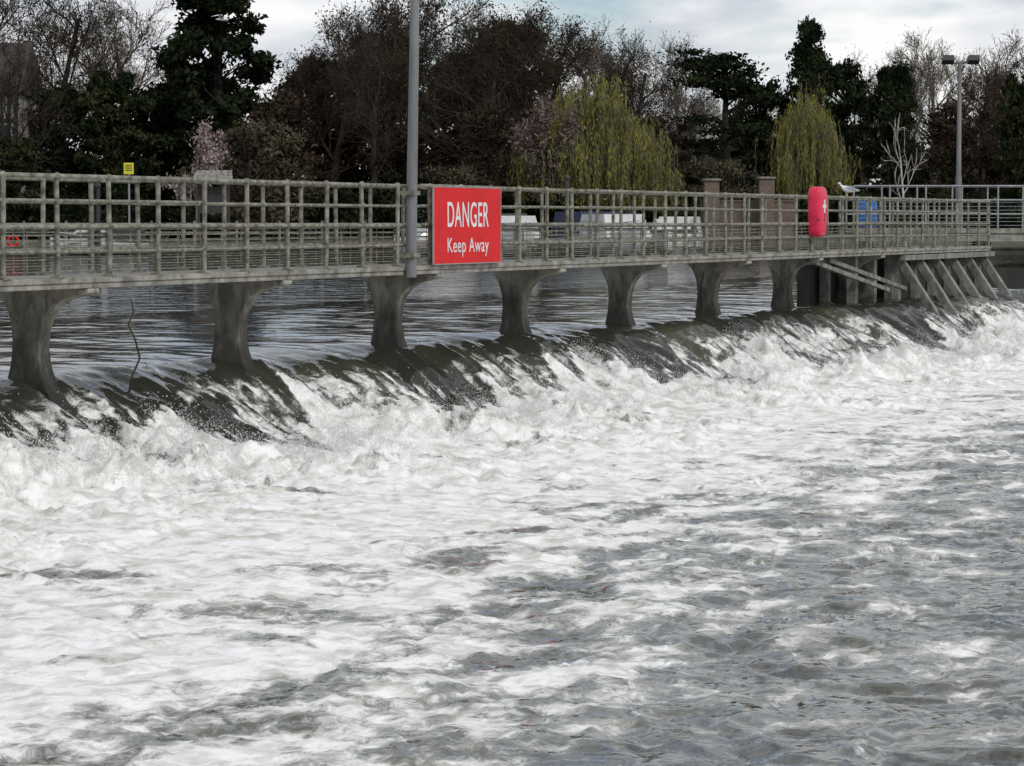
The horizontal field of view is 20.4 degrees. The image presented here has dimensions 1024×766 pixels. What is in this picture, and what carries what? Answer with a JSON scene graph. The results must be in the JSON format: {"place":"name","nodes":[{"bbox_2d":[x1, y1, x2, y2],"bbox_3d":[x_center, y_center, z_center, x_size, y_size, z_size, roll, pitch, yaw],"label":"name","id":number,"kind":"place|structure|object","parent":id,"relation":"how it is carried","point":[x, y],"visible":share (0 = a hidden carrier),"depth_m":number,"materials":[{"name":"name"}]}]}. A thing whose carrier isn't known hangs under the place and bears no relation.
{"place":"outdoors","nodes":[
{"label":"outdoors","id":0,"kind":"place"},
{"bbox_2d":[211,15,229,20],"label":"gull","id":1,"kind":"object","parent":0,"point":[222,18],"visible":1,"depth_m":89.46,"materials":[{"name":"white"}]},
{"bbox_2d":[0,280,1023,765],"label":"weir water","id":2,"kind":"structure","parent":0,"point":[826,570],"depth_m":26.02,"materials":[{"name":"white liquid"}]},
{"bbox_2d":[128,299,140,390],"bbox_3d":[-4.411,-0.380,33.032,0.161,1.204,0.293,0,3,0],"label":"drift branch","id":3,"kind":"object","parent":2,"relation":"in","point":[135,368],"visible":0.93,"depth_m":33.11,"materials":[{"name":"brown plant"}]},
{"bbox_2d":[0,171,991,420],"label":"weir footbridge","id":4,"kind":"object","parent":2,"relation":"in","point":[36,302],"visible":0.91,"depth_m":39.39,"materials":[{"name":"concrete"}]},
{"bbox_2d":[399,0,420,276],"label":"lamp post","id":5,"kind":"object","parent":4,"relation":"on","point":[410,255],"visible":1,"depth_m":38.71,"materials":[{"name":"metal"}]},
{"bbox_2d":[432,186,500,264],"bbox_3d":[-0.656,-2.253,40.662,0.077,1.098,2.411,1,4,23],"label":"danger sign","id":6,"kind":"object","parent":4,"relation":"attached to","point":[466,225],"visible":1,"depth_m":40.58,"materials":[{"name":"metal"}]},
{"bbox_2d":[808,187,827,236],"bbox_3d":[6.067,-3.254,56.560,0.314,1.300,0.620,1,4,23],"label":"lifebuoy cabinet","id":7,"kind":"object","parent":4,"relation":"on","point":[817,212],"visible":1,"depth_m":56.31,"materials":[{"name":"plastic"}]},
{"bbox_2d":[837,182,858,195],"bbox_3d":[6.957,-4.014,58.870,0.521,0.298,0.148,1,3,10],"label":"gull","id":8,"kind":"object","parent":4,"relation":"on","point":[847,188],"visible":1,"depth_m":58.82,"materials":[{"name":"white"}]},
{"bbox_2d":[0,299,1023,529],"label":"weir spray","id":9,"kind":"object","parent":2,"relation":"on","point":[957,353],"visible":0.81,"depth_m":37.56,"materials":[{"name":"white liquid"}]},
{"bbox_2d":[699,274,703,315],"bbox_3d":[3.468,-1.595,52.172,0.084,0.856,0.216,-1,3,-9],"label":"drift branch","id":10,"kind":"object","parent":2,"relation":"on","point":[701,296],"visible":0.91,"depth_m":52.18,"materials":[{"name":"brown plant"}]},
{"bbox_2d":[797,251,1011,317],"bbox_3d":[8.833,-1.893,64.084,2.121,2.086,15.127,1,4,23],"label":"weir abutment","id":11,"kind":"object","parent":2,"relation":"in","point":[922,277],"visible":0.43,"depth_m":63.61,"materials":[{"name":"grey concrete"}]},
{"bbox_2d":[845,185,1023,285],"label":"sluice platform","id":12,"kind":"structure","parent":2,"relation":"in","point":[1012,276],"depth_m":74.95,"materials":[{"name":"metal"}]},
{"bbox_2d":[858,201,877,227],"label":"plastic barrel","id":13,"kind":"object","parent":12,"relation":"on","point":[863,217],"visible":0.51,"depth_m":75.54,"materials":[{"name":"blue plastic"}]},
{"bbox_2d":[953,61,966,226],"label":"pole","id":14,"kind":"object","parent":12,"relation":"on","point":[958,161],"visible":0.77,"depth_m":75.70,"materials":[{"name":"grey metal"}]},
{"bbox_2d":[941,55,979,64],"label":"floodlights","id":15,"kind":"object","parent":14,"relation":"attached to","point":[949,59],"visible":1,"depth_m":75.37,"materials":[{"name":"black plastic"}]},
{"bbox_2d":[0,254,1023,321],"bbox_3d":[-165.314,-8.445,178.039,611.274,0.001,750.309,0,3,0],"label":"river water","id":16,"kind":"structure","parent":0,"point":[109,301],"depth_m":74.94,"materials":[{"name":"grey liquid"}]},
{"bbox_2d":[7,231,19,255],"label":"life ring post","id":17,"kind":"object","parent":16,"relation":"in","point":[16,238],"visible":0.54,"depth_m":139.63,"materials":[{"name":"red plastic"}]},
{"bbox_2d":[93,183,94,255],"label":"mooring post","id":18,"kind":"object","parent":16,"relation":"in","point":[94,211],"visible":0.25,"depth_m":139.72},
{"bbox_2d":[95,183,100,255],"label":"mooring post","id":19,"kind":"object","parent":16,"relation":"in","point":[97,207],"visible":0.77,"depth_m":139.66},
{"bbox_2d":[50,230,148,254],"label":"motor boat","id":20,"kind":"object","parent":16,"relation":"on","point":[122,243],"visible":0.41,"depth_m":140.25,"materials":[{"name":"white plastic"}]},
{"bbox_2d":[394,228,427,254],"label":"motor boat","id":21,"kind":"object","parent":16,"relation":"on","point":[422,236],"visible":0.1,"depth_m":139.78,"materials":[{"name":"white plastic"}]},
{"bbox_2d":[0,247,1023,253],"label":"river wall","id":22,"kind":"structure","parent":16,"relation":"in","point":[1008,250],"depth_m":147.76,"materials":[{"name":"concrete"}]},
{"bbox_2d":[6,221,650,249],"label":"riverside fence","id":23,"kind":"object","parent":22,"relation":"on","point":[66,237],"visible":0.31,"depth_m":146.75,"materials":[{"name":"grey metal"}]},
{"bbox_2d":[501,213,538,255],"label":"motor boat","id":24,"kind":"object","parent":16,"relation":"on","point":[509,218],"visible":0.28,"depth_m":137.71,"materials":[{"name":"white plastic"}]},
{"bbox_2d":[564,175,569,255],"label":"mooring post","id":25,"kind":"object","parent":16,"relation":"in","point":[566,178],"visible":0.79,"depth_m":139.58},
{"bbox_2d":[550,212,650,255],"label":"motor boat","id":26,"kind":"object","parent":16,"relation":"on","point":[583,217],"visible":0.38,"depth_m":136.44,"materials":[{"name":"white plastic"}]},
{"bbox_2d":[650,217,702,254],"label":"motor boat","id":27,"kind":"object","parent":16,"relation":"on","point":[679,220],"visible":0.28,"depth_m":139.15,"materials":[{"name":"white plastic"}]},
{"bbox_2d":[0,220,1023,246],"bbox_3d":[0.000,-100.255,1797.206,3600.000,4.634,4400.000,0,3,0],"label":"ground","id":28,"kind":"structure","parent":0,"point":[993,243],"depth_m":158.39,"materials":[{"name":"green plant"}]},
{"bbox_2d":[0,94,39,209],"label":"walls","id":29,"kind":"structure","parent":28,"relation":"on","point":[26,101],"depth_m":177.84,"materials":[{"name":"paint"}]},
{"bbox_2d":[0,92,17,207],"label":"timbers","id":30,"kind":"object","parent":29,"relation":"attached to","point":[1,111],"visible":0.06,"depth_m":175.29,"materials":[{"name":"black wood"}]},
{"bbox_2d":[0,125,7,137],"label":"windows","id":31,"kind":"structure","parent":30,"relation":"attached to","point":[4,134],"depth_m":175.28,"materials":[{"name":"black glass"}]},
{"bbox_2d":[0,43,41,95],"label":"roof","id":32,"kind":"structure","parent":29,"relation":"on","point":[30,46],"depth_m":177.92,"materials":[{"name":"tile"}]},
{"bbox_2d":[0,137,50,222],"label":"evergreen tree","id":33,"kind":"object","parent":28,"relation":"on","point":[25,149],"visible":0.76,"depth_m":167.32,"materials":[{"name":"green plant"}]},
{"bbox_2d":[0,13,79,193],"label":"bare tree","id":34,"kind":"object","parent":28,"relation":"on","point":[15,111],"visible":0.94,"depth_m":169.17,"materials":[{"name":"brown plant"}]},
{"bbox_2d":[0,0,91,118],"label":"bare tree","id":35,"kind":"object","parent":28,"relation":"on","point":[12,5],"visible":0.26,"depth_m":194.49,"materials":[{"name":"brown plant"}]},
{"bbox_2d":[25,81,103,221],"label":"evergreen tree","id":36,"kind":"object","parent":28,"relation":"on","point":[73,109],"visible":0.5,"depth_m":178.18,"materials":[{"name":"green plant"}]},
{"bbox_2d":[0,0,144,172],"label":"bare tree","id":37,"kind":"object","parent":28,"relation":"on","point":[71,46],"visible":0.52,"depth_m":185.01,"materials":[{"name":"brown plant"}]},
{"bbox_2d":[25,0,163,222],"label":"bare tree","id":38,"kind":"object","parent":28,"relation":"on","point":[119,58],"visible":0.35,"depth_m":190.76,"materials":[{"name":"brown plant"}]},
{"bbox_2d":[47,0,187,220],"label":"bare tree","id":39,"kind":"object","parent":28,"relation":"on","point":[143,32],"visible":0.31,"depth_m":198.29,"materials":[{"name":"brown plant"}]},
{"bbox_2d":[72,68,175,222],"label":"evergreen tree","id":40,"kind":"object","parent":28,"relation":"on","point":[112,125],"visible":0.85,"depth_m":174.29,"materials":[{"name":"green plant"}]},
{"bbox_2d":[124,163,133,222],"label":"yellow notice sign","id":41,"kind":"object","parent":28,"relation":"on","point":[128,168],"visible":0.83,"depth_m":149.53,"materials":[{"name":"metal"}]},
{"bbox_2d":[106,81,192,219],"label":"evergreen tree","id":42,"kind":"object","parent":28,"relation":"on","point":[160,119],"visible":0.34,"depth_m":180.34,"materials":[{"name":"green plant"}]},
{"bbox_2d":[150,31,210,218],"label":"conifer tree","id":43,"kind":"object","parent":28,"relation":"on","point":[167,75],"visible":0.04,"depth_m":188.81,"materials":[{"name":"green plant"}]},
{"bbox_2d":[155,116,235,241],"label":"blossom tree","id":44,"kind":"object","parent":28,"relation":"on","point":[214,162],"visible":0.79,"depth_m":157.72,"materials":[{"name":"pink plant"}]},
{"bbox_2d":[193,170,232,242],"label":"notice board shelter","id":45,"kind":"object","parent":28,"relation":"on","point":[214,194],"visible":0.55,"depth_m":151.63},
{"bbox_2d":[146,0,290,217],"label":"tall conifer tree","id":46,"kind":"object","parent":28,"relation":"on","point":[200,93],"visible":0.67,"depth_m":175.98,"materials":[{"name":"green plant"}]},
{"bbox_2d":[176,113,332,240],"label":"shrub","id":47,"kind":"object","parent":28,"relation":"on","point":[245,137],"visible":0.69,"depth_m":161.03,"materials":[{"name":"green plant"}]},
{"bbox_2d":[215,87,333,235],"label":"evergreen tree","id":48,"kind":"object","parent":28,"relation":"on","point":[296,122],"visible":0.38,"depth_m":174.58,"materials":[{"name":"green plant"}]},
{"bbox_2d":[240,38,357,173],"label":"bare tree","id":49,"kind":"object","parent":28,"relation":"on","point":[316,61],"visible":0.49,"depth_m":183.43,"materials":[{"name":"brown plant"}]},
{"bbox_2d":[270,56,384,219],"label":"evergreen tree","id":50,"kind":"object","parent":28,"relation":"on","point":[345,161],"visible":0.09,"depth_m":188.69,"materials":[{"name":"green plant"}]},
{"bbox_2d":[290,0,437,231],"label":"bare tree","id":51,"kind":"object","parent":28,"relation":"on","point":[336,172],"visible":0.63,"depth_m":179.49,"materials":[{"name":"brown plant"}]},
{"bbox_2d":[318,26,435,219],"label":"evergreen tree","id":52,"kind":"object","parent":28,"relation":"on","point":[352,176],"visible":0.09,"depth_m":186.61,"materials":[{"name":"green plant"}]},
{"bbox_2d":[316,2,452,233],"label":"bare tree","id":53,"kind":"object","parent":28,"relation":"on","point":[359,74],"visible":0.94,"depth_m":174.40,"materials":[{"name":"brown plant"}]},
{"bbox_2d":[317,0,526,196],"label":"bare tree","id":54,"kind":"object","parent":28,"relation":"on","point":[429,7],"visible":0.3,"depth_m":185.04,"materials":[{"name":"brown plant"}]},
{"bbox_2d":[359,56,519,215],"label":"evergreen tree","id":55,"kind":"object","parent":28,"relation":"on","point":[429,154],"visible":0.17,"depth_m":180.40,"materials":[{"name":"green plant"}]},
{"bbox_2d":[417,162,493,222],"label":"shrub","id":56,"kind":"object","parent":28,"relation":"on","point":[463,175],"visible":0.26,"depth_m":158.79,"materials":[{"name":"green plant"}]},
{"bbox_2d":[391,0,552,185],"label":"bare tree","id":57,"kind":"object","parent":28,"relation":"on","point":[469,44],"visible":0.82,"depth_m":174.54,"materials":[{"name":"brown plant"}]},
{"bbox_2d":[422,53,536,201],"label":"evergreen tree","id":58,"kind":"object","parent":28,"relation":"on","point":[454,163],"depth_m":189.42,"materials":[{"name":"green plant"}]},
{"bbox_2d":[386,0,586,184],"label":"bare tree","id":59,"kind":"object","parent":28,"relation":"on","point":[506,42],"visible":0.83,"depth_m":175.90,"materials":[{"name":"brown plant"}]},
{"bbox_2d":[439,99,537,209],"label":"evergreen tree","id":60,"kind":"object","parent":28,"relation":"on","point":[496,137],"visible":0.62,"depth_m":171.14,"materials":[{"name":"green plant"}]},
{"bbox_2d":[6,179,1021,239],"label":"hedge","id":61,"kind":"object","parent":28,"relation":"on","point":[70,213],"visible":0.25,"depth_m":166.57,"materials":[{"name":"green plant"}]},
{"bbox_2d":[461,16,568,204],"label":"tree","id":62,"kind":"object","parent":28,"relation":"on","point":[526,95],"visible":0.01,"depth_m":187.27,"materials":[{"name":"green plant"}]},
{"bbox_2d":[40,95,1003,221],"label":"distant trees","id":63,"kind":"object","parent":28,"relation":"on","point":[868,181],"visible":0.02,"depth_m":214.31,"materials":[{"name":"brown plant"}]},
{"bbox_2d":[39,140,1021,222],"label":"distant trees","id":64,"kind":"object","parent":28,"relation":"on","point":[387,173],"visible":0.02,"depth_m":206.65,"materials":[{"name":"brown plant"}]},
{"bbox_2d":[503,95,597,237],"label":"blossom tree","id":65,"kind":"object","parent":28,"relation":"on","point":[532,133],"visible":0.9,"depth_m":162.96,"materials":[{"name":"pink plant"}]},
{"bbox_2d":[453,10,650,201],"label":"bare tree","id":66,"kind":"object","parent":28,"relation":"on","point":[571,36],"visible":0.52,"depth_m":182.00,"materials":[{"name":"brown plant"}]},
{"bbox_2d":[497,70,659,212],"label":"willow tree","id":67,"kind":"object","parent":28,"relation":"on","point":[583,152],"visible":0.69,"depth_m":164.01,"materials":[{"name":"green plant"}]},
{"bbox_2d":[523,14,642,209],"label":"bare tree","id":68,"kind":"object","parent":28,"relation":"on","point":[594,62],"visible":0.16,"depth_m":188.33,"materials":[{"name":"brown plant"}]},
{"bbox_2d":[539,34,706,176],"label":"bare tree","id":69,"kind":"object","parent":28,"relation":"on","point":[645,93],"visible":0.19,"depth_m":197.33,"materials":[{"name":"brown plant"}]},
{"bbox_2d":[571,103,685,216],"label":"willow tree","id":70,"kind":"object","parent":28,"relation":"on","point":[647,161],"visible":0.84,"depth_m":162.46,"materials":[{"name":"green plant"}]},
{"bbox_2d":[586,17,710,156],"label":"bare tree","id":71,"kind":"object","parent":28,"relation":"on","point":[625,74],"visible":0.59,"depth_m":184.22,"materials":[{"name":"brown plant"}]},
{"bbox_2d":[607,107,703,215],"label":"evergreen tree","id":72,"kind":"object","parent":28,"relation":"on","point":[683,158],"visible":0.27,"depth_m":175.25,"materials":[{"name":"green plant"}]},
{"bbox_2d":[629,27,742,205],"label":"bare tree","id":73,"kind":"object","parent":28,"relation":"on","point":[675,77],"visible":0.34,"depth_m":190.91,"materials":[{"name":"brown plant"}]},
{"bbox_2d":[645,79,732,203],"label":"bare tree","id":74,"kind":"object","parent":28,"relation":"on","point":[717,111],"visible":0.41,"depth_m":185.07,"materials":[{"name":"brown plant"}]},
{"bbox_2d":[702,179,720,246],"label":"stone gate pier","id":75,"kind":"structure","parent":28,"relation":"on","point":[711,185],"depth_m":149.31,"materials":[{"name":"stone"}]},
{"bbox_2d":[673,156,763,219],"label":"shrub","id":76,"kind":"object","parent":28,"relation":"on","point":[730,169],"visible":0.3,"depth_m":158.83,"materials":[{"name":"green plant"}]},
{"bbox_2d":[657,43,787,191],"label":"cedar tree","id":77,"kind":"object","parent":28,"relation":"on","point":[729,80],"visible":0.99,"depth_m":173.92,"materials":[{"name":"green plant"}]},
{"bbox_2d":[701,200,794,245],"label":"brick wall","id":78,"kind":"structure","parent":28,"relation":"on","point":[788,216],"depth_m":150.54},
{"bbox_2d":[715,78,793,199],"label":"evergreen tree","id":79,"kind":"object","parent":28,"relation":"on","point":[753,115],"visible":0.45,"depth_m":182.57,"materials":[{"name":"green plant"}]},
{"bbox_2d":[757,177,775,245],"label":"stone gate pier","id":80,"kind":"structure","parent":28,"relation":"on","point":[766,185],"depth_m":149.31,"materials":[{"name":"stone"}]},
{"bbox_2d":[753,74,863,233],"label":"willow tree","id":81,"kind":"object","parent":28,"relation":"on","point":[804,135],"visible":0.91,"depth_m":166.62,"materials":[{"name":"green plant"}]},
{"bbox_2d":[773,14,845,199],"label":"conifer tree","id":82,"kind":"object","parent":28,"relation":"on","point":[809,59],"visible":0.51,"depth_m":180.70,"materials":[{"name":"green plant"}]},
{"bbox_2d":[793,57,882,193],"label":"evergreen tree","id":83,"kind":"object","parent":28,"relation":"on","point":[844,78],"visible":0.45,"depth_m":184.60,"materials":[{"name":"green plant"}]},
{"bbox_2d":[830,43,922,192],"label":"bare tree","id":84,"kind":"object","parent":28,"relation":"on","point":[865,148],"visible":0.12,"depth_m":189.17,"materials":[{"name":"brown plant"}]},
{"bbox_2d":[857,59,923,218],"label":"evergreen tree","id":85,"kind":"object","parent":28,"relation":"on","point":[898,82],"visible":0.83,"depth_m":178.74,"materials":[{"name":"green plant"}]},
{"bbox_2d":[856,42,937,191],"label":"bare tree","id":86,"kind":"object","parent":28,"relation":"on","point":[897,61],"visible":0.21,"depth_m":200.69,"materials":[{"name":"brown plant"}]},
{"bbox_2d":[881,116,928,244],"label":"bare tree","id":87,"kind":"object","parent":28,"relation":"on","point":[900,166],"visible":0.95,"depth_m":150.82,"materials":[{"name":"white plant"}]},
{"bbox_2d":[876,24,973,226],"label":"bare tree","id":88,"kind":"object","parent":28,"relation":"on","point":[930,81],"visible":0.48,"depth_m":196.70,"materials":[{"name":"brown plant"}]},
{"bbox_2d":[906,93,1011,219],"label":"evergreen tree","id":89,"kind":"object","parent":28,"relation":"on","point":[945,130],"visible":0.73,"depth_m":178.79,"materials":[{"name":"green plant"}]},
{"bbox_2d":[912,61,1023,198],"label":"bare tree","id":90,"kind":"object","parent":28,"relation":"on","point":[989,97],"visible":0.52,"depth_m":180.38,"materials":[{"name":"brown plant"}]},
{"bbox_2d":[920,30,1023,192],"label":"bare tree","id":91,"kind":"object","parent":28,"relation":"on","point":[975,70],"visible":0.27,"depth_m":191.14,"materials":[{"name":"brown plant"}]},
{"bbox_2d":[961,51,1023,197],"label":"bare tree","id":92,"kind":"object","parent":28,"relation":"on","point":[996,148],"visible":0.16,"depth_m":185.62,"materials":[{"name":"brown plant"}]},
{"bbox_2d":[987,25,1023,81],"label":"bare tree","id":93,"kind":"object","parent":28,"relation":"on","point":[1019,61],"visible":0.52,"depth_m":188.12,"materials":[{"name":"brown plant"}]},
{"bbox_2d":[991,73,1023,227],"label":"evergreen tree","id":94,"kind":"object","parent":28,"relation":"on","point":[1013,91],"visible":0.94,"depth_m":174.75,"materials":[{"name":"green plant"}]},
{"bbox_2d":[0,0,1023,218],"label":"sky","id":95,"kind":"structure","parent":0,"point":[765,30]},
{"bbox_2d":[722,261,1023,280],"bbox_3d":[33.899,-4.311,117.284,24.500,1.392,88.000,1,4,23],"label":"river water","id":96,"kind":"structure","parent":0,"point":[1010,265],"depth_m":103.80,"materials":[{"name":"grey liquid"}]}
]}

